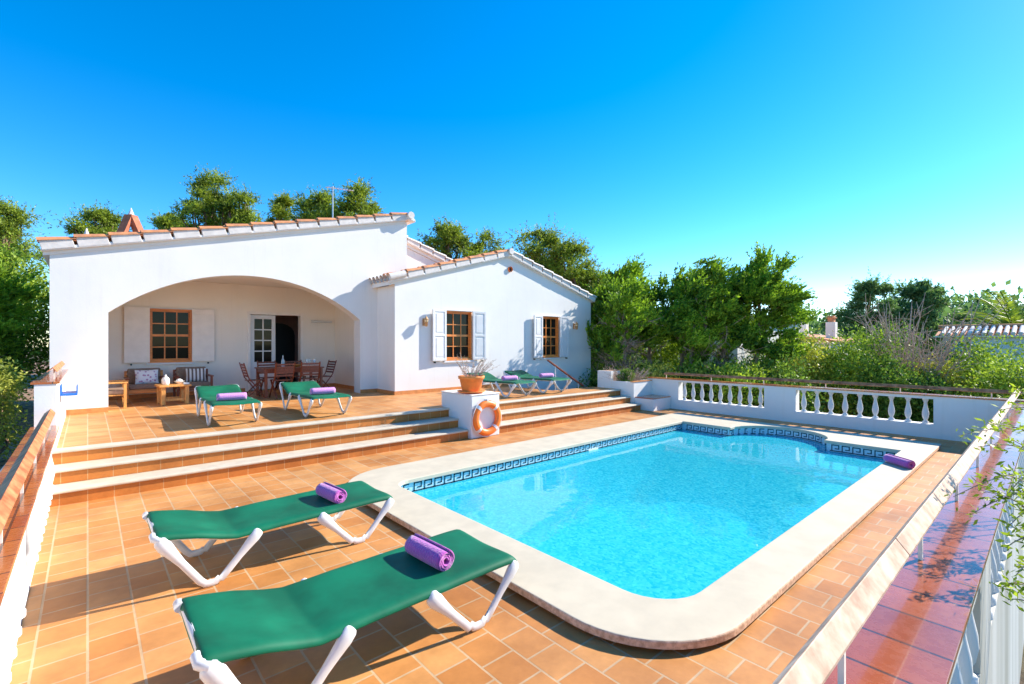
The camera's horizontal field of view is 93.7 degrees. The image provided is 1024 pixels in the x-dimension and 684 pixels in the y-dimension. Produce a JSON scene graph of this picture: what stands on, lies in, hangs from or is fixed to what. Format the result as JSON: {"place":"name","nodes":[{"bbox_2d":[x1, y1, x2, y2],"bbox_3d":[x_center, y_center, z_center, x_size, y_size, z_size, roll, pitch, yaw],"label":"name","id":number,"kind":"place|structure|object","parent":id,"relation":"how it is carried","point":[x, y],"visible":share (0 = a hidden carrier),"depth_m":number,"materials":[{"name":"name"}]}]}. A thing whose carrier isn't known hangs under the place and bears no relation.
{"place":"outdoors","nodes":[
{"label":"outdoors","id":0,"kind":"place"},
{"bbox_2d":[0,363,49,469],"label":"garden terrain","id":1,"kind":"structure","parent":0,"point":[29,416],"depth_m":12.37,"materials":[{"name":"green plant"}]},
{"bbox_2d":[0,356,33,459],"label":"shrub","id":2,"kind":"object","parent":1,"relation":"on","point":[8,384],"visible":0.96,"depth_m":7.67,"materials":[{"name":"green plant"}]},
{"bbox_2d":[0,254,49,389],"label":"conifer tree","id":3,"kind":"object","parent":1,"relation":"on","point":[13,292],"visible":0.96,"depth_m":11.01,"materials":[{"name":"green plant"}]},
{"bbox_2d":[0,227,49,409],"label":"shrub","id":4,"kind":"object","parent":1,"relation":"on","point":[40,333],"visible":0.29,"depth_m":13.73,"materials":[{"name":"green plant"}]},
{"bbox_2d":[57,386,613,447],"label":"terrace","id":5,"kind":"structure","parent":0,"point":[142,418],"depth_m":8.19,"materials":[{"name":"tile"}]},
{"bbox_2d":[108,380,127,408],"bbox_3d":[-7.526,0.889,8.856,0.648,0.661,0.684,0,0,-41],"label":"armchair","id":6,"kind":"object","parent":5,"relation":"on","point":[121,391],"visible":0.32,"depth_m":8.80,"materials":[{"name":"brown wood"}]},
{"bbox_2d":[123,368,163,402],"bbox_3d":[-7.666,0.889,10.032,0.684,0.661,0.648,0,0,-41],"label":"armchair","id":7,"kind":"object","parent":5,"relation":"on","point":[129,377],"visible":0.65,"depth_m":9.88,"materials":[{"name":"brown wood"}]},
{"bbox_2d":[135,369,158,383],"bbox_3d":[-7.662,0.730,10.071,0.400,0.300,0.110,0,-14,-44],"label":"pillow","id":8,"kind":"object","parent":7,"relation":"on","point":[145,376],"visible":0.99,"depth_m":10.03,"materials":[{"name":"fabric"}]},
{"bbox_2d":[154,383,191,404],"bbox_3d":[-6.745,1.031,9.547,0.528,0.378,0.528,0,0,45],"label":"coffee table","id":9,"kind":"object","parent":5,"relation":"on","point":[162,398],"visible":0.95,"depth_m":9.51,"materials":[{"name":"brown wood"}]},
{"bbox_2d":[161,374,169,384],"bbox_3d":[-6.821,0.740,9.453,0.136,0.200,0.136,0,0,-41],"label":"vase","id":10,"kind":"object","parent":9,"relation":"on","point":[165,380],"visible":1,"depth_m":9.41,"materials":[{"name":"white ceramic"}]},
{"bbox_2d":[174,379,183,383],"bbox_3d":[-6.702,0.790,9.665,0.190,0.100,0.190,0,0,-41],"label":"bowl","id":11,"kind":"object","parent":9,"relation":"on","point":[178,381],"visible":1,"depth_m":9.63,"materials":[{"name":"white ceramic"}]},
{"bbox_2d":[172,367,213,396],"bbox_3d":[-7.037,0.889,10.588,0.684,0.661,0.648,0,0,-41],"label":"armchair","id":12,"kind":"object","parent":5,"relation":"on","point":[179,372],"visible":0.48,"depth_m":10.59,"materials":[{"name":"brown wood"}]},
{"bbox_2d":[186,368,205,381],"bbox_3d":[-7.010,0.730,10.648,0.380,0.300,0.110,0,-14,-38],"label":"pillow","id":13,"kind":"object","parent":12,"relation":"on","point":[198,374],"visible":1,"depth_m":10.61,"materials":[{"name":"fabric"}]},
{"bbox_2d":[194,384,261,425],"bbox_3d":[-4.548,0.982,7.635,0.675,0.476,1.841,0,0,-39],"label":"sun lounger","id":14,"kind":"object","parent":5,"relation":"on","point":[206,395],"visible":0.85,"depth_m":7.64,"materials":[{"name":"green fabric"}]},
{"bbox_2d":[216,392,246,400],"bbox_3d":[-4.206,0.818,7.205,0.393,0.108,0.113,0,0,-33],"label":"rolled towel","id":15,"kind":"object","parent":14,"relation":"on","point":[230,396],"visible":1,"depth_m":7.17,"materials":[{"name":"fabric"}]},
{"bbox_2d":[239,362,263,396],"bbox_3d":[-5.664,0.835,10.476,0.447,0.785,0.418,0,0,-41],"label":"folding chair","id":16,"kind":"object","parent":5,"relation":"on","point":[246,372],"visible":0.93,"depth_m":10.41,"materials":[{"name":"brown wood"}]},
{"bbox_2d":[257,360,280,394],"bbox_3d":[-5.733,0.835,11.317,0.418,0.785,0.447,0,0,-41],"label":"folding chair","id":17,"kind":"object","parent":5,"relation":"on","point":[277,382],"visible":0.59,"depth_m":11.36,"materials":[{"name":"brown wood"}]},
{"bbox_2d":[269,362,295,398],"bbox_3d":[-5.055,0.835,10.553,0.447,0.785,0.418,0,0,45],"label":"folding chair","id":18,"kind":"object","parent":5,"relation":"on","point":[275,373],"visible":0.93,"depth_m":10.44,"materials":[{"name":"brown wood"}]},
{"bbox_2d":[254,365,323,397],"bbox_3d":[-5.138,0.899,11.097,1.292,0.642,0.804,0,0,-41],"label":"dining table","id":19,"kind":"object","parent":5,"relation":"on","point":[265,370],"visible":0.66,"depth_m":10.84,"materials":[{"name":"brown wood"}]},
{"bbox_2d":[284,360,305,381],"bbox_3d":[-5.283,0.835,11.714,0.418,0.785,0.447,0,0,-41],"label":"folding chair","id":20,"kind":"object","parent":5,"relation":"on","point":[300,361],"visible":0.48,"depth_m":11.76,"materials":[{"name":"brown wood"}]},
{"bbox_2d":[298,362,320,382],"bbox_3d":[-4.637,0.835,10.949,0.418,0.785,0.447,0,0,-35],"label":"folding chair","id":21,"kind":"object","parent":5,"relation":"on","point":[309,372],"visible":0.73,"depth_m":10.82,"materials":[{"name":"brown wood"}]},
{"bbox_2d":[279,381,351,416],"bbox_3d":[-3.483,0.982,8.416,0.675,0.476,1.841,0,0,-40],"label":"sun lounger","id":22,"kind":"object","parent":5,"relation":"on","point":[299,390],"visible":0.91,"depth_m":8.41,"materials":[{"name":"fabric"}]},
{"bbox_2d":[310,387,335,394],"bbox_3d":[-3.170,0.818,8.041,0.393,0.108,0.113,0,0,-33],"label":"rolled towel","id":23,"kind":"object","parent":22,"relation":"on","point":[324,390],"visible":1,"depth_m":8.00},
{"bbox_2d":[312,360,336,387],"bbox_3d":[-4.576,0.835,11.708,0.418,0.785,0.447,0,0,44],"label":"folding chair","id":24,"kind":"object","parent":5,"relation":"on","point":[332,372],"visible":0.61,"depth_m":11.77,"materials":[{"name":"brown wood"}]},
{"bbox_2d":[467,372,536,397],"bbox_3d":[-0.291,0.982,11.170,0.675,0.476,1.841,0,0,-41],"label":"sun lounger","id":25,"kind":"object","parent":5,"relation":"on","point":[489,378],"visible":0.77,"depth_m":10.82,"materials":[{"name":"fabric"}]},
{"bbox_2d":[501,375,517,380],"bbox_3d":[-0.053,0.818,10.902,0.393,0.108,0.113,0,0,-33],"label":"rolled towel","id":26,"kind":"object","parent":25,"relation":"on","point":[507,378],"visible":1,"depth_m":10.85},
{"bbox_2d":[503,370,571,393],"bbox_3d":[0.593,0.982,12.019,0.675,0.476,1.841,0,0,-40],"label":"sun lounger","id":27,"kind":"object","parent":5,"relation":"on","point":[522,374],"visible":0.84,"depth_m":11.86,"materials":[{"name":"fabric"}]},
{"bbox_2d":[539,373,553,377],"bbox_3d":[0.842,0.818,11.761,0.393,0.108,0.113,0,0,-33],"label":"rolled towel","id":28,"kind":"object","parent":27,"relation":"on","point":[544,375],"visible":1,"depth_m":11.71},
{"bbox_2d":[598,369,651,406],"bbox_3d":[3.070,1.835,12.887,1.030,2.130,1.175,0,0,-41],"label":"planter","id":29,"kind":"object","parent":5,"relation":"on","point":[634,389],"visible":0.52,"depth_m":12.48,"materials":[{"name":"white paint"}]},
{"bbox_2d":[616,368,635,381],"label":"shrub","id":30,"kind":"object","parent":29,"relation":"in","point":[625,371],"visible":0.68,"depth_m":12.56,"materials":[{"name":"green plant"}]},
{"bbox_2d":[605,366,648,380],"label":"dry bush","id":31,"kind":"object","parent":29,"relation":"on","point":[615,373],"visible":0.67,"depth_m":12.72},
{"bbox_2d":[9,408,970,683],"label":"pool deck","id":32,"kind":"structure","parent":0,"point":[109,584],"depth_m":3.07,"materials":[{"name":"tile"}]},
{"bbox_2d":[49,407,468,506],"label":"terrace steps","id":33,"kind":"structure","parent":32,"relation":"on","point":[94,469],"depth_m":6.28,"materials":[{"name":"stone"}]},
{"bbox_2d":[142,481,393,587],"bbox_3d":[-1.905,1.482,3.921,1.739,0.436,0.675,0,0,-41],"label":"sun lounger","id":34,"kind":"object","parent":32,"relation":"on","point":[170,530],"visible":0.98,"depth_m":3.71,"materials":[{"name":"fabric"}]},
{"bbox_2d":[315,482,346,503],"bbox_3d":[-1.563,1.298,4.145,0.353,0.120,0.126,0,0,43],"label":"rolled towel","id":35,"kind":"object","parent":34,"relation":"on","point":[331,492],"visible":1,"depth_m":4.07,"materials":[{"name":"fabric"}]},
{"bbox_2d":[172,529,518,683],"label":"sun lounger","id":36,"kind":"object","parent":32,"relation":"on","point":[342,604],"visible":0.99,"depth_m":2.48,"materials":[{"name":"green fabric"}]},
{"bbox_2d":[404,533,454,571],"bbox_3d":[-0.515,1.298,2.975,0.373,0.124,0.130,0,0,45],"label":"rolled towel","id":37,"kind":"object","parent":36,"relation":"on","point":[435,555],"visible":1,"depth_m":2.90,"materials":[{"name":"fabric"}]},
{"bbox_2d":[441,389,499,438],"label":"plinth block","id":38,"kind":"structure","parent":32,"relation":"on","point":[461,406],"depth_m":8.61,"materials":[{"name":"white paint"}]},
{"bbox_2d":[454,354,498,393],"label":"potted plant","id":39,"kind":"object","parent":38,"relation":"on","point":[471,384],"visible":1,"depth_m":8.58,"materials":[{"name":"ceramic"}]},
{"bbox_2d":[472,399,501,436],"bbox_3d":[-0.444,1.353,8.557,0.671,0.676,0.095,0,0,-41],"label":"lifebuoy","id":40,"kind":"object","parent":38,"relation":"hanging from","point":[493,428],"visible":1,"depth_m":8.51,"materials":[{"name":"orange plastic"}]},
{"bbox_2d":[499,389,640,432],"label":"terrace steps","id":41,"kind":"structure","parent":32,"relation":"on","point":[606,399],"depth_m":10.48,"materials":[{"name":"tile"}]},
{"bbox_2d":[348,412,941,649],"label":"swimming pool","id":42,"kind":"structure","parent":32,"relation":"in","point":[737,600],"depth_m":4.09,"materials":[{"name":"stone"}]},
{"bbox_2d":[413,429,884,598],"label":"pool water","id":43,"kind":"structure","parent":42,"relation":"in","point":[681,513],"depth_m":5.47,"materials":[{"name":"liquid"}]},
{"bbox_2d":[883,454,915,468],"bbox_3d":[5.113,1.573,6.345,0.118,0.112,0.412,0,0,-1],"label":"rolled towel","id":44,"kind":"object","parent":42,"relation":"on","point":[900,461],"visible":1,"depth_m":6.29,"materials":[{"name":"fabric"}]},
{"bbox_2d":[635,394,670,410],"bbox_3d":[3.580,1.542,12.204,0.810,0.315,0.545,0,0,-41],"label":"masonry bench","id":45,"kind":"object","parent":32,"relation":"on","point":[652,402],"visible":0.91,"depth_m":11.97,"materials":[{"name":"white paint"}]},
{"bbox_2d":[0,0,1023,346],"label":"sky","id":46,"kind":"structure","parent":0,"point":[846,137],"materials":[{"name":"blue"}]},
{"bbox_2d":[24,347,1023,683],"bbox_3d":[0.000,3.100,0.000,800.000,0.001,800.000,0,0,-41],"label":"ground","id":47,"kind":"structure","parent":0,"point":[326,431],"depth_m":11.67,"materials":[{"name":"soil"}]},
{"bbox_2d":[0,195,58,314],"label":"pine tree","id":48,"kind":"object","parent":47,"relation":"on","point":[15,218],"visible":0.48,"depth_m":21.93,"materials":[{"name":"green plant"}]},
{"bbox_2d":[0,409,59,683],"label":"parapet wall","id":49,"kind":"structure","parent":47,"relation":"on","point":[27,475],"depth_m":2.79,"materials":[{"name":"white paint"}]},
{"bbox_2d":[30,361,67,484],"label":"parapet wall","id":50,"kind":"structure","parent":47,"relation":"on","point":[47,396],"depth_m":5.50,"materials":[{"name":"white paint"}]},
{"bbox_2d":[60,383,77,395],"bbox_3d":[-5.900,0.630,6.396,0.168,0.140,0.400,0,0,-41],"label":"wall bracket","id":51,"kind":"object","parent":50,"relation":"attached to","point":[67,393],"depth_m":6.28,"materials":[{"name":"white plastic"}]},
{"bbox_2d":[47,199,131,278],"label":"pine tree","id":52,"kind":"object","parent":47,"relation":"on","point":[106,219],"visible":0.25,"depth_m":31.02,"materials":[{"name":"green plant"}]},
{"bbox_2d":[146,210,194,229],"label":"pine tree","id":53,"kind":"object","parent":47,"relation":"on","point":[162,222],"visible":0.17,"depth_m":32.07,"materials":[{"name":"green plant"}]},
{"bbox_2d":[164,162,258,227],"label":"pine tree","id":54,"kind":"object","parent":47,"relation":"on","point":[201,208],"visible":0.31,"depth_m":29.94,"materials":[{"name":"green plant"}]},
{"bbox_2d":[211,182,263,225],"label":"pine tree","id":55,"kind":"object","parent":47,"relation":"on","point":[245,214],"visible":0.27,"depth_m":30.03,"materials":[{"name":"green plant"}]},
{"bbox_2d":[261,189,297,221],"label":"pine tree","id":56,"kind":"object","parent":47,"relation":"on","point":[280,210],"visible":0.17,"depth_m":28.24,"materials":[{"name":"green plant"}]},
{"bbox_2d":[36,208,596,482],"bbox_3d":[-5.449,-0.118,15.113,13.111,6.436,10.135,0,0,-41],"label":"villa","id":57,"kind":"object","parent":47,"relation":"on","point":[219,303],"visible":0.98,"depth_m":11.39,"materials":[{"name":"white paint"}]},
{"bbox_2d":[124,306,213,365],"bbox_3d":[-7.693,-0.133,10.832,1.661,1.275,0.179,0,0,-41],"label":"window","id":58,"kind":"structure","parent":57,"relation":"in","point":[160,335],"depth_m":10.83,"materials":[{"name":"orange wood"}]},
{"bbox_2d":[247,311,302,390],"bbox_3d":[-6.094,0.230,12.352,1.330,1.980,0.220,0,0,-41],"label":"veranda door","id":59,"kind":"structure","parent":57,"relation":"in","point":[260,325],"depth_m":12.12,"materials":[{"name":"beige paint"}]},
{"bbox_2d":[311,320,331,322],"bbox_3d":[-5.141,-0.548,12.987,0.540,0.064,0.130,0,0,-41],"label":"tube light","id":60,"kind":"object","parent":57,"relation":"attached to","point":[315,321],"visible":1,"depth_m":12.91,"materials":[{"name":"white plastic"}]},
{"bbox_2d":[325,186,353,217],"bbox_3d":[-5.825,-4.232,16.269,0.320,2.063,1.053,0,0,39],"label":"tv antenna","id":61,"kind":"object","parent":57,"relation":"on","point":[332,194],"visible":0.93,"depth_m":16.03,"materials":[{"name":"grey metal"}]},
{"bbox_2d":[422,316,427,326],"bbox_3d":[-2.066,-0.495,11.472,0.120,0.250,0.172,0,0,-41],"label":"wall lantern","id":62,"kind":"object","parent":57,"relation":"attached to","point":[425,321],"depth_m":11.43,"materials":[{"name":"metal"}]},
{"bbox_2d":[432,309,485,362],"bbox_3d":[-1.359,-0.147,12.212,1.640,1.325,0.201,0,0,-41],"label":"window","id":63,"kind":"structure","parent":57,"relation":"in","point":[451,329],"depth_m":12.27,"materials":[{"name":"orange wood"}]},
{"bbox_2d":[533,315,568,359],"bbox_3d":[1.143,-0.138,14.425,1.501,1.305,0.199,0,0,-41],"label":"window","id":64,"kind":"structure","parent":57,"relation":"in","point":[551,333],"depth_m":14.54,"materials":[{"name":"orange wood"}]},
{"bbox_2d":[286,186,352,220],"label":"pine tree","id":65,"kind":"object","parent":47,"relation":"on","point":[309,205],"visible":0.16,"depth_m":27.25,"materials":[{"name":"green plant"}]},
{"bbox_2d":[312,173,385,218],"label":"pine tree","id":66,"kind":"object","parent":47,"relation":"on","point":[356,202],"visible":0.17,"depth_m":26.11,"materials":[{"name":"green plant"}]},
{"bbox_2d":[416,213,485,258],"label":"pine tree","id":67,"kind":"object","parent":47,"relation":"on","point":[449,239],"visible":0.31,"depth_m":25.72,"materials":[{"name":"green plant"}]},
{"bbox_2d":[460,225,508,255],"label":"pine tree","id":68,"kind":"object","parent":47,"relation":"on","point":[486,236],"visible":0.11,"depth_m":26.43,"materials":[{"name":"green plant"}]},
{"bbox_2d":[505,212,577,278],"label":"pine tree","id":69,"kind":"object","parent":47,"relation":"on","point":[534,252],"visible":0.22,"depth_m":23.12,"materials":[{"name":"green plant"}]},
{"bbox_2d":[536,232,614,291],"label":"pine tree","id":70,"kind":"object","parent":47,"relation":"on","point":[577,274],"visible":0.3,"depth_m":22.29,"materials":[{"name":"green plant"}]},
{"bbox_2d":[583,271,611,356],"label":"pine tree","id":71,"kind":"object","parent":47,"relation":"on","point":[593,285],"visible":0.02,"depth_m":21.71,"materials":[{"name":"green plant"}]},
{"bbox_2d":[577,360,633,407],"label":"shrub","id":72,"kind":"object","parent":47,"relation":"on","point":[594,382],"visible":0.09,"depth_m":15.33,"materials":[{"name":"green plant"}]},
{"bbox_2d":[591,264,642,368],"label":"conifer tree","id":73,"kind":"object","parent":47,"relation":"on","point":[601,272],"visible":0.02,"depth_m":21.92,"materials":[{"name":"green plant"}]},
{"bbox_2d":[591,324,651,398],"bbox_3d":[3.898,1.141,20.116,3.831,4.511,4.641,0,0,-41],"label":"shrub","id":74,"kind":"object","parent":47,"relation":"on","point":[594,364],"visible":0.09,"depth_m":19.31,"materials":[{"name":"green plant"}]},
{"bbox_2d":[585,274,663,378],"bbox_3d":[3.473,0.536,14.609,2.538,5.168,2.507,0,0,-24],"label":"conifer tree","id":75,"kind":"object","parent":47,"relation":"on","point":[626,310],"visible":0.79,"depth_m":14.31,"materials":[{"name":"green plant"}]},
{"bbox_2d":[582,253,674,369],"bbox_3d":[4.398,-0.130,18.487,3.715,6.463,3.668,0,0,-11],"label":"conifer tree","id":76,"kind":"object","parent":47,"relation":"on","point":[634,268],"visible":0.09,"depth_m":18.07,"materials":[{"name":"green plant"}]},
{"bbox_2d":[586,272,673,374],"bbox_3d":[3.678,0.402,16.270,3.255,5.422,3.521,0,0,-3],"label":"conifer tree","id":77,"kind":"object","parent":47,"relation":"on","point":[653,341],"visible":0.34,"depth_m":15.63,"materials":[{"name":"green plant"}]},
{"bbox_2d":[610,350,686,388],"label":"shrub","id":78,"kind":"object","parent":47,"relation":"on","point":[651,367],"visible":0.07,"depth_m":14.28,"materials":[{"name":"green plant"}]},
{"bbox_2d":[637,334,708,376],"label":"shrub","id":79,"kind":"object","parent":47,"relation":"on","point":[667,355],"visible":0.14,"depth_m":18.03,"materials":[{"name":"green plant"}]},
{"bbox_2d":[618,256,742,394],"bbox_3d":[5.559,0.132,16.653,3.930,5.987,4.222,0,0,7],"label":"conifer tree","id":80,"kind":"object","parent":47,"relation":"on","point":[694,290],"visible":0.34,"depth_m":15.76,"materials":[{"name":"green plant"}]},
{"bbox_2d":[654,358,732,402],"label":"shrub","id":81,"kind":"object","parent":47,"relation":"on","point":[697,390],"visible":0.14,"depth_m":14.31,"materials":[{"name":"green plant"}]},
{"bbox_2d":[657,253,806,401],"bbox_3d":[6.836,0.038,16.489,4.723,6.160,4.026,0,0,-8],"label":"conifer tree","id":82,"kind":"object","parent":47,"relation":"on","point":[703,340],"visible":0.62,"depth_m":15.53,"materials":[{"name":"green plant"}]},
{"bbox_2d":[692,357,775,405],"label":"shrub","id":83,"kind":"object","parent":47,"relation":"on","point":[738,368],"visible":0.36,"depth_m":13.97,"materials":[{"name":"green plant"}]},
{"bbox_2d":[699,241,826,378],"bbox_3d":[8.485,-0.130,16.724,3.647,6.490,4.293,0,0,-41],"label":"conifer tree","id":84,"kind":"object","parent":47,"relation":"on","point":[763,284],"visible":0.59,"depth_m":15.69,"materials":[{"name":"green plant"}]},
{"bbox_2d":[725,348,833,411],"bbox_3d":[8.100,1.797,14.904,3.354,3.258,3.504,0,0,29],"label":"shrub","id":85,"kind":"object","parent":47,"relation":"on","point":[784,372],"visible":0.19,"depth_m":14.38,"materials":[{"name":"green plant"}]},
{"bbox_2d":[746,329,829,379],"bbox_3d":[12.590,1.338,22.011,4.384,3.886,4.034,0,0,-41],"label":"shrub","id":86,"kind":"object","parent":47,"relation":"on","point":[811,337],"visible":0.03,"depth_m":21.48,"materials":[{"name":"green plant"}]},
{"bbox_2d":[771,326,857,414],"bbox_3d":[10.293,1.396,16.339,3.552,4.571,3.236,0,0,-41],"label":"shrub","id":87,"kind":"object","parent":47,"relation":"on","point":[811,353],"visible":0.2,"depth_m":15.85,"materials":[{"name":"green plant"}]},
{"bbox_2d":[646,372,1023,442],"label":"parapet wall","id":88,"kind":"structure","parent":47,"relation":"on","point":[952,414],"depth_m":9.50,"materials":[{"name":"white paint"}]},
{"bbox_2d":[797,327,928,418],"bbox_3d":[11.236,1.403,16.182,3.604,3.914,3.528,0,0,-24],"label":"shrub","id":89,"kind":"object","parent":47,"relation":"on","point":[854,357],"visible":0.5,"depth_m":15.64,"materials":[{"name":"green plant"}]},
{"bbox_2d":[812,267,917,338],"bbox_3d":[28.210,-1.399,38.147,6.832,9.016,6.347,0,0,13],"label":"pine tree","id":90,"kind":"object","parent":47,"relation":"on","point":[873,288],"visible":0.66,"depth_m":37.71,"materials":[{"name":"green plant"}]},
{"bbox_2d":[823,319,936,393],"bbox_3d":[18.391,1.002,24.277,5.386,4.454,5.490,0,0,-41],"label":"shrub","id":91,"kind":"object","parent":47,"relation":"on","point":[862,329],"visible":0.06,"depth_m":24.08,"materials":[{"name":"green plant"}]},
{"bbox_2d":[837,348,957,422],"bbox_3d":[11.879,1.706,14.839,3.390,3.091,2.801,0,0,-41],"label":"shrub","id":92,"kind":"object","parent":47,"relation":"on","point":[916,404],"visible":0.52,"depth_m":14.50,"materials":[{"name":"green plant"}]},
{"bbox_2d":[772,389,1023,683],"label":"parapet wall","id":93,"kind":"structure","parent":47,"relation":"on","point":[921,601],"depth_m":1.95,"materials":[{"name":"paint"}]},
{"bbox_2d":[808,279,1023,359],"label":"distant woodland","id":94,"kind":"object","parent":47,"relation":"on","point":[944,314],"visible":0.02,"depth_m":52.02,"materials":[{"name":"plant"}]},
{"bbox_2d":[845,290,1006,411],"bbox_3d":[13.498,0.741,16.018,3.800,4.752,3.833,0,0,29],"label":"bare brush","id":95,"kind":"object","parent":47,"relation":"on","point":[940,359],"visible":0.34,"depth_m":15.44,"materials":[{"name":"grey plant"}]},
{"bbox_2d":[877,277,982,356],"bbox_3d":[32.582,-1.045,37.813,5.464,8.330,6.441,0,0,-41],"label":"pine tree","id":96,"kind":"object","parent":47,"relation":"on","point":[914,293],"visible":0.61,"depth_m":37.33,"materials":[{"name":"green plant"}]},
{"bbox_2d":[897,351,979,422],"bbox_3d":[13.677,1.813,15.593,3.055,3.051,2.821,0,0,-41],"label":"shrub","id":97,"kind":"object","parent":47,"relation":"on","point":[957,380],"visible":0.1,"depth_m":14.93,"materials":[{"name":"green plant"}]},
{"bbox_2d":[876,289,1023,347],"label":"tree clump","id":98,"kind":"object","parent":47,"relation":"on","point":[962,305],"visible":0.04,"depth_m":50.15,"materials":[{"name":"plant"}]},
{"bbox_2d":[920,328,1001,377],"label":"shrub","id":99,"kind":"object","parent":47,"relation":"on","point":[952,341],"visible":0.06,"depth_m":21.92,"materials":[{"name":"green plant"}]},
{"bbox_2d":[930,326,1023,397],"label":"shrub","id":100,"kind":"object","parent":47,"relation":"on","point":[971,361],"visible":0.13,"depth_m":14.83,"materials":[{"name":"green plant"}]},
{"bbox_2d":[933,324,1023,380],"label":"neighbour house","id":101,"kind":"structure","parent":47,"relation":"on","point":[1004,329],"depth_m":22.10,"materials":[{"name":"white paint"}]},
{"bbox_2d":[944,383,1023,611],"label":"olive shrub","id":102,"kind":"object","parent":47,"relation":"on","point":[1019,493],"visible":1,"depth_m":2.23,"materials":[{"name":"green plant"}]},
{"bbox_2d":[952,350,1023,398],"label":"shrub","id":103,"kind":"object","parent":47,"relation":"on","point":[1001,372],"visible":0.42,"depth_m":12.85,"materials":[{"name":"green plant"}]},
{"bbox_2d":[958,289,1023,327],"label":"palm tree","id":104,"kind":"object","parent":47,"relation":"on","point":[1003,317],"visible":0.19,"depth_m":23.82,"materials":[{"name":"green plant"}]},
{"bbox_2d":[635,307,799,372],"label":"neighbour house","id":105,"kind":"structure","parent":0,"point":[738,351],"depth_m":22.38,"materials":[{"name":"beige paint"}]},
{"bbox_2d":[800,316,858,361],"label":"neighbour house","id":106,"kind":"structure","parent":0,"point":[831,324],"depth_m":30.01,"materials":[{"name":"beige paint"}]},
{"bbox_3d":[1.236,2.240,13.218,1.800,1.720,1.430,0,0,-41],"label":"garden stair","id":107,"kind":"object","parent":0,"visible":0},
{"bbox_2d":[547,360,583,389],"bbox_3d":[1.421,1.145,12.601,1.392,1.396,0.060,0,0,-41],"label":"stair handrail","id":108,"kind":"object","parent":107,"relation":"on","point":[564,372],"visible":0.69,"depth_m":12.54,"materials":[{"name":"brown wood"}]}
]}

